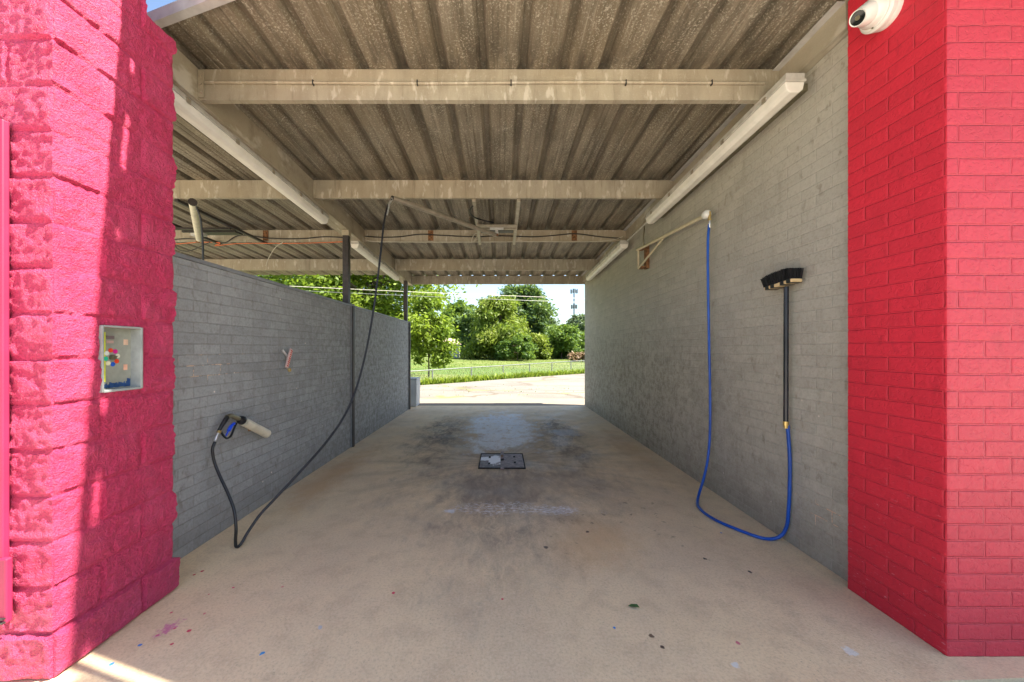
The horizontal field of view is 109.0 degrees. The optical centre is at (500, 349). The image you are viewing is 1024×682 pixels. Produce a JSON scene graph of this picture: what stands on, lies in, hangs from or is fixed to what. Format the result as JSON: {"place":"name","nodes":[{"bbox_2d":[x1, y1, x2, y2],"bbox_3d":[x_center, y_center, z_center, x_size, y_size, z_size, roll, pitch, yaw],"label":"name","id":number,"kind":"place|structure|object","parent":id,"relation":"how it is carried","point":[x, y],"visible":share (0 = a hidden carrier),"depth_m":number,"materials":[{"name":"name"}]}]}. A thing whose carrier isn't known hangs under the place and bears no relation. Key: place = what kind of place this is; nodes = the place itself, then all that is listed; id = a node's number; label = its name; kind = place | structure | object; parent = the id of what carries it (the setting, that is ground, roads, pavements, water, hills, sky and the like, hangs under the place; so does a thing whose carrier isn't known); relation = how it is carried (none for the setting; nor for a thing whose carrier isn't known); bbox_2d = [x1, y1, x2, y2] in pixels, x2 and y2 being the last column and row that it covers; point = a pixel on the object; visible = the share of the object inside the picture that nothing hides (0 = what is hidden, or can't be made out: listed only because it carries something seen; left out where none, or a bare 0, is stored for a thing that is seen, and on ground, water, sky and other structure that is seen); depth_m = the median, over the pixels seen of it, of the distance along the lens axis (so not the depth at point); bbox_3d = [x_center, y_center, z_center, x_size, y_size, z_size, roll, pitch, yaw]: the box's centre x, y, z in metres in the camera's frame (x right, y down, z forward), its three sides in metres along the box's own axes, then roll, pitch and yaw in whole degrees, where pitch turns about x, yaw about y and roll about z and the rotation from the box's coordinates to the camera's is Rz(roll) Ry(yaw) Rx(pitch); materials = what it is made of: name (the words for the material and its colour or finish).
{"place":"outdoors","nodes":[
{"label":"outdoors","id":0,"kind":"place"},
{"bbox_2d":[146,0,584,340],"label":"sky","id":1,"kind":"structure","parent":0,"point":[551,290],"materials":[{"name":"white"}]},
{"bbox_2d":[411,352,584,379],"bbox_3d":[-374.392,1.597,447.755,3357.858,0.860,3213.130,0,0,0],"label":"grass field","id":2,"kind":"structure","parent":0,"point":[465,364],"depth_m":37.08,"materials":[{"name":"green plant"}]},
{"bbox_2d":[255,274,365,305],"bbox_3d":[-15.201,-2.893,24.513,10.941,9.952,10.336,0,0,-43],"label":"pecan tree","id":3,"kind":"object","parent":2,"relation":"on","point":[271,277],"visible":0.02,"depth_m":22.53,"materials":[{"name":"green plant"}]},
{"bbox_2d":[258,274,481,366],"bbox_3d":[-8.275,-3.906,24.287,14.239,11.979,12.977,0,0,0],"label":"pecan tree","id":4,"kind":"object","parent":2,"relation":"on","point":[388,304],"visible":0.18,"depth_m":22.53,"materials":[{"name":"green plant"}]},
{"bbox_2d":[395,289,464,377],"bbox_3d":[-4.178,-0.574,20.436,4.219,5.685,3.476,0,0,-37],"label":"leafy sapling","id":5,"kind":"object","parent":2,"relation":"on","point":[431,328],"visible":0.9,"depth_m":19.91,"materials":[{"name":"green plant"}]},
{"bbox_2d":[448,338,460,357],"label":"garden shed","id":6,"kind":"structure","parent":2,"relation":"on","point":[450,339],"depth_m":58.00,"materials":[{"name":"grey"}]},
{"bbox_2d":[439,299,477,354],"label":"broadleaf tree","id":7,"kind":"object","parent":2,"relation":"on","point":[458,311],"visible":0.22,"depth_m":77.93,"materials":[{"name":"green plant"}]},
{"bbox_2d":[449,307,477,349],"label":"broadleaf tree","id":8,"kind":"object","parent":2,"relation":"on","point":[463,327],"visible":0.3,"depth_m":70.22,"materials":[{"name":"green plant"}]},
{"bbox_2d":[457,294,533,358],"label":"willow tree","id":9,"kind":"object","parent":2,"relation":"on","point":[494,322],"visible":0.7,"depth_m":53.84,"materials":[{"name":"green plant"}]},
{"bbox_2d":[411,360,584,377],"bbox_3d":[-0.152,1.435,20.567,0.068,1.304,39.764,0,0,41],"label":"chain link fence","id":10,"kind":"object","parent":2,"relation":"on","point":[495,367],"visible":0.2,"depth_m":20.65,"materials":[{"name":"metal"}]},
{"bbox_2d":[420,368,584,384],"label":"lot edge weeds","id":11,"kind":"object","parent":2,"relation":"on","point":[444,380],"visible":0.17,"depth_m":17.82,"materials":[{"name":"green plant"}]},
{"bbox_2d":[493,332,538,359],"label":"leafy bush","id":12,"kind":"object","parent":2,"relation":"on","point":[505,349],"visible":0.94,"depth_m":50.67,"materials":[{"name":"green plant"}]},
{"bbox_2d":[497,284,560,341],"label":"broadleaf tree","id":13,"kind":"object","parent":2,"relation":"on","point":[538,311],"visible":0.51,"depth_m":67.73,"materials":[{"name":"green plant"}]},
{"bbox_2d":[521,333,554,359],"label":"leafy bush","id":14,"kind":"object","parent":2,"relation":"on","point":[545,350],"visible":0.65,"depth_m":55.94,"materials":[{"name":"green plant"}]},
{"bbox_2d":[544,317,560,333],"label":"open tree","id":15,"kind":"object","parent":2,"relation":"on","point":[553,321],"visible":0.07,"depth_m":92.67,"materials":[{"name":"green plant"}]},
{"bbox_2d":[547,323,584,358],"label":"leafy bush","id":16,"kind":"object","parent":2,"relation":"on","point":[563,337],"visible":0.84,"depth_m":58.16,"materials":[{"name":"green plant"}]},
{"bbox_2d":[557,331,584,357],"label":"leafy bush","id":17,"kind":"object","parent":2,"relation":"on","point":[581,344],"visible":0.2,"depth_m":60.92,"materials":[{"name":"green plant"}]},
{"bbox_2d":[570,289,577,314],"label":"cell tower","id":18,"kind":"structure","parent":2,"relation":"on","point":[573,306],"depth_m":249.59,"materials":[{"name":"grey metal"}]},
{"bbox_2d":[566,312,584,331],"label":"open tree","id":19,"kind":"object","parent":2,"relation":"on","point":[579,319],"visible":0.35,"depth_m":107.67,"materials":[{"name":"green plant"}]},
{"bbox_2d":[567,351,584,361],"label":"brush pile","id":20,"kind":"object","parent":2,"relation":"on","point":[574,356],"visible":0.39,"depth_m":49.66,"materials":[{"name":"brown wood"}]},
{"bbox_3d":[-23.116,-0.909,13.430,0.320,5.753,0.360,0,0,0],"label":"utility pole","id":21,"kind":"object","parent":2,"relation":"on","visible":0},
{"bbox_2d":[293,286,584,298],"bbox_3d":[0.458,-2.950,18.599,48.326,0.493,0.020,0,0,-13],"label":"power line","id":22,"kind":"object","parent":21,"relation":"attached to","point":[431,292],"visible":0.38,"depth_m":17.73,"materials":[{"name":"metal"}]},
{"bbox_2d":[313,291,584,302],"bbox_3d":[0.458,-2.769,18.599,48.326,0.563,0.020,0,0,-13],"label":"power line","id":23,"kind":"object","parent":21,"relation":"attached to","point":[446,297],"visible":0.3,"depth_m":17.91,"materials":[{"name":"metal"}]},
{"bbox_2d":[418,398,584,405],"bbox_3d":[0.000,1.477,10.240,28.000,0.001,1.420,0,0,0],"label":"apron","id":24,"kind":"object","parent":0,"point":[502,401],"visible":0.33,"depth_m":10.12,"materials":[{"name":"concrete"}]},
{"bbox_2d":[420,374,584,397],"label":"parking lot","id":25,"kind":"structure","parent":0,"point":[548,386],"depth_m":13.79,"materials":[{"name":"beige concrete"}]},
{"bbox_2d":[0,406,1023,681],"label":"bay floor","id":26,"kind":"structure","parent":0,"point":[414,544],"depth_m":2.26,"materials":[{"name":"concrete"}]},
{"bbox_2d":[0,0,179,680],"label":"red block pillar","id":27,"kind":"structure","parent":26,"relation":"on","point":[87,107],"depth_m":1.74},
{"bbox_2d":[0,119,12,624],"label":"steel cabinet","id":28,"kind":"object","parent":27,"relation":"attached to","point":[6,588],"visible":1,"depth_m":1.59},
{"bbox_2d":[98,325,142,392],"bbox_3d":[-2.024,0.048,1.912,0.102,0.338,0.208,0,0,0],"label":"payment panel","id":29,"kind":"object","parent":27,"relation":"attached to","point":[120,357],"visible":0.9,"depth_m":1.95,"materials":[{"name":"paint"}]},
{"bbox_2d":[172,252,408,558],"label":"brick wall","id":30,"kind":"structure","parent":26,"relation":"on","point":[235,332],"depth_m":3.39,"materials":[{"name":"grey brick"}]},
{"bbox_2d":[241,418,270,437],"bbox_3d":[-2.184,0.699,3.233,0.114,0.236,0.340,0,0,0],"label":"holster pipe","id":31,"kind":"object","parent":30,"relation":"attached to","point":[256,428],"visible":0.88,"depth_m":3.21,"materials":[{"name":"plastic"}]},
{"bbox_2d":[213,413,246,440],"bbox_3d":[-2.165,0.614,2.920,0.072,0.199,0.323,0,0,0],"label":"spray gun","id":32,"kind":"object","parent":31,"relation":"hanging from","point":[241,420],"visible":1,"depth_m":2.91,"materials":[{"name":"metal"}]},
{"bbox_2d":[281,348,292,371],"bbox_3d":[-2.183,0.110,3.723,0.103,0.237,0.145,0,0,-22],"label":"wall hook","id":33,"kind":"object","parent":30,"relation":"attached to","point":[288,356],"depth_m":3.73,"materials":[{"name":"pink metal"}]},
{"bbox_2d":[411,377,420,406],"bbox_3d":[-2.374,1.105,9.510,0.492,0.725,0.460,0,0,0],"label":"plastic bin","id":34,"kind":"object","parent":26,"relation":"on","point":[415,391],"visible":0.44,"depth_m":9.30,"materials":[{"name":"grey plastic"}]},
{"bbox_2d":[147,0,848,447],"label":"metal canopy","id":35,"kind":"object","parent":26,"relation":"on","point":[611,162],"visible":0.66,"depth_m":3.34,"materials":[{"name":"metal"}]},
{"bbox_2d":[175,242,209,251],"bbox_3d":[-4.404,-1.476,5.200,0.534,0.171,0.012,0,0,0],"label":"cable","id":36,"kind":"object","parent":35,"relation":"hanging from","point":[192,249],"visible":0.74,"depth_m":5.20,"materials":[{"name":"plastic"}]},
{"bbox_2d":[172,198,267,244],"bbox_3d":[-4.142,-1.720,5.180,1.360,0.273,2.122,0,0,0],"label":"hose boom","id":37,"kind":"object","parent":35,"relation":"attached to","point":[195,229],"visible":0.83,"depth_m":5.37,"materials":[{"name":"metal"}]},
{"bbox_2d":[195,206,203,259],"bbox_3d":[-3.332,-0.100,4.336,0.447,3.092,0.202,0,0,-14],"label":"hose","id":38,"kind":"object","parent":37,"relation":"hanging from","point":[201,225],"visible":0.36,"depth_m":4.25,"materials":[{"name":"black rubber"}]},
{"bbox_2d":[172,84,328,223],"bbox_3d":[-2.400,-1.804,3.740,0.162,0.212,2.448,0,0,0],"label":"light fixture","id":39,"kind":"object","parent":35,"relation":"attached to","point":[194,114],"visible":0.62,"depth_m":3.29,"materials":[{"name":"white plastic"},{"name":"white painted steel"}]},
{"bbox_2d":[175,235,342,243],"bbox_3d":[-4.072,-1.857,6.155,2.902,0.148,0.018,0,0,0],"label":"cable","id":40,"kind":"object","parent":35,"relation":"attached to","point":[264,237],"visible":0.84,"depth_m":6.15,"materials":[{"name":"rubber"}]},
{"bbox_2d":[177,241,342,245],"bbox_3d":[-4.059,-1.773,6.135,2.892,0.079,0.014,0,0,0],"label":"cable","id":41,"kind":"object","parent":35,"relation":"attached to","point":[258,243],"visible":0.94,"depth_m":6.13,"materials":[{"name":"orange plastic"}]},
{"bbox_2d":[350,241,399,280],"bbox_3d":[-2.400,-1.687,7.220,0.162,0.212,2.448,0,0,0],"label":"light fixture","id":42,"kind":"object","parent":35,"relation":"attached to","point":[364,251],"visible":0.98,"depth_m":6.73,"materials":[{"name":"grey plastic"}]},
{"bbox_2d":[390,196,520,244],"bbox_3d":[-0.196,-1.748,5.036,1.221,0.217,2.567,0,0,22],"label":"hose boom","id":43,"kind":"object","parent":35,"relation":"attached to","point":[494,230],"visible":1,"depth_m":4.93,"materials":[{"name":"grey metal"}]},
{"bbox_2d":[211,197,392,547],"bbox_3d":[-1.605,-0.111,3.352,0.260,3.156,1.660,0,0,35],"label":"pressure hose","id":44,"kind":"object","parent":43,"relation":"hanging from","point":[288,483],"visible":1,"depth_m":3.12,"materials":[{"name":"black rubber"}]},
{"bbox_2d":[204,79,764,85],"bbox_3d":[-0.120,-2.020,2.767,4.240,0.034,0.024,0,0,0],"label":"conduit","id":45,"kind":"object","parent":35,"relation":"attached to","point":[511,82],"visible":1,"depth_m":2.76,"materials":[{"name":"metal"}]},
{"bbox_2d":[365,233,619,238],"bbox_3d":[-0.135,-1.910,6.155,4.301,0.092,0.018,0,0,0],"label":"cable","id":46,"kind":"object","parent":35,"relation":"attached to","point":[492,236],"visible":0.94,"depth_m":6.15,"materials":[{"name":"rubber"}]},
{"bbox_2d":[365,236,622,242],"bbox_3d":[-0.113,-1.845,6.135,4.331,0.102,0.012,0,0,0],"label":"cable","id":47,"kind":"object","parent":35,"relation":"attached to","point":[507,241],"visible":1,"depth_m":6.13,"materials":[{"name":"metal"}]},
{"bbox_2d":[585,240,628,280],"bbox_3d":[2.038,-1.687,7.220,0.162,0.212,2.448,0,0,0],"label":"light fixture","id":48,"kind":"object","parent":35,"relation":"attached to","point":[616,250],"visible":0.98,"depth_m":6.74,"materials":[{"name":"grey plastic"}]},
{"bbox_2d":[626,222,646,241],"bbox_3d":[2.060,-1.776,5.480,0.022,0.055,0.981,0,0,0],"label":"conduit","id":49,"kind":"object","parent":48,"relation":"attached to","point":[644,224],"visible":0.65,"depth_m":5.47,"materials":[{"name":"grey plastic"}]},
{"bbox_2d":[645,73,806,223],"bbox_3d":[2.038,-1.804,3.740,0.162,0.212,2.448,0,0,0],"label":"light fixture","id":50,"kind":"object","parent":35,"relation":"attached to","point":[783,91],"visible":1,"depth_m":3.09,"materials":[{"name":"grey plastic"}]},
{"bbox_2d":[478,452,525,469],"bbox_3d":[0.018,1.454,4.795,0.585,0.024,0.730,0,0,0],"label":"drain cover","id":51,"kind":"object","parent":26,"relation":"on","point":[502,460],"visible":1,"depth_m":4.74,"materials":[{"name":"metal"}]},
{"bbox_2d":[585,35,847,581],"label":"brick wall","id":52,"kind":"structure","parent":26,"relation":"on","point":[772,197],"depth_m":3.15,"materials":[{"name":"grey brick"}]},
{"bbox_2d":[636,210,711,268],"bbox_3d":[2.119,-1.534,4.617,0.121,0.681,1.928,0,0,1],"label":"wall hose arm","id":53,"kind":"object","parent":52,"relation":"attached to","point":[705,214],"depth_m":4.93,"materials":[{"name":"metal"}]},
{"bbox_2d":[696,220,791,540],"bbox_3d":[1.990,0.084,3.215,0.380,2.773,1.004,0,0,0],"label":"foam hose","id":54,"kind":"object","parent":53,"relation":"hanging from","point":[788,509],"visible":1,"depth_m":3.48,"materials":[{"name":"blue rubber"}]},
{"bbox_2d":[661,84,807,217],"bbox_3d":[2.151,-1.829,3.750,0.073,0.127,2.300,0,0,0],"label":"mounting batten","id":55,"kind":"object","parent":52,"relation":"attached to","point":[779,112],"visible":0.36,"depth_m":3.20,"materials":[{"name":"beige wood"}]},
{"bbox_2d":[761,268,803,428],"bbox_3d":[2.111,-0.001,2.748,0.114,1.180,0.322,0,0,0],"label":"foam brush","id":56,"kind":"object","parent":52,"relation":"attached to","point":[786,278],"visible":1,"depth_m":2.71,"materials":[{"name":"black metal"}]},
{"bbox_2d":[848,0,1023,656],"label":"red brick pillar","id":57,"kind":"structure","parent":26,"relation":"on","point":[935,324],"depth_m":1.77,"materials":[{"name":"red brick"}]},
{"bbox_2d":[849,0,903,33],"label":"security camera","id":58,"kind":"object","parent":57,"relation":"attached to","point":[871,16],"visible":1,"depth_m":1.97,"materials":[{"name":"white plastic"}]}
]}

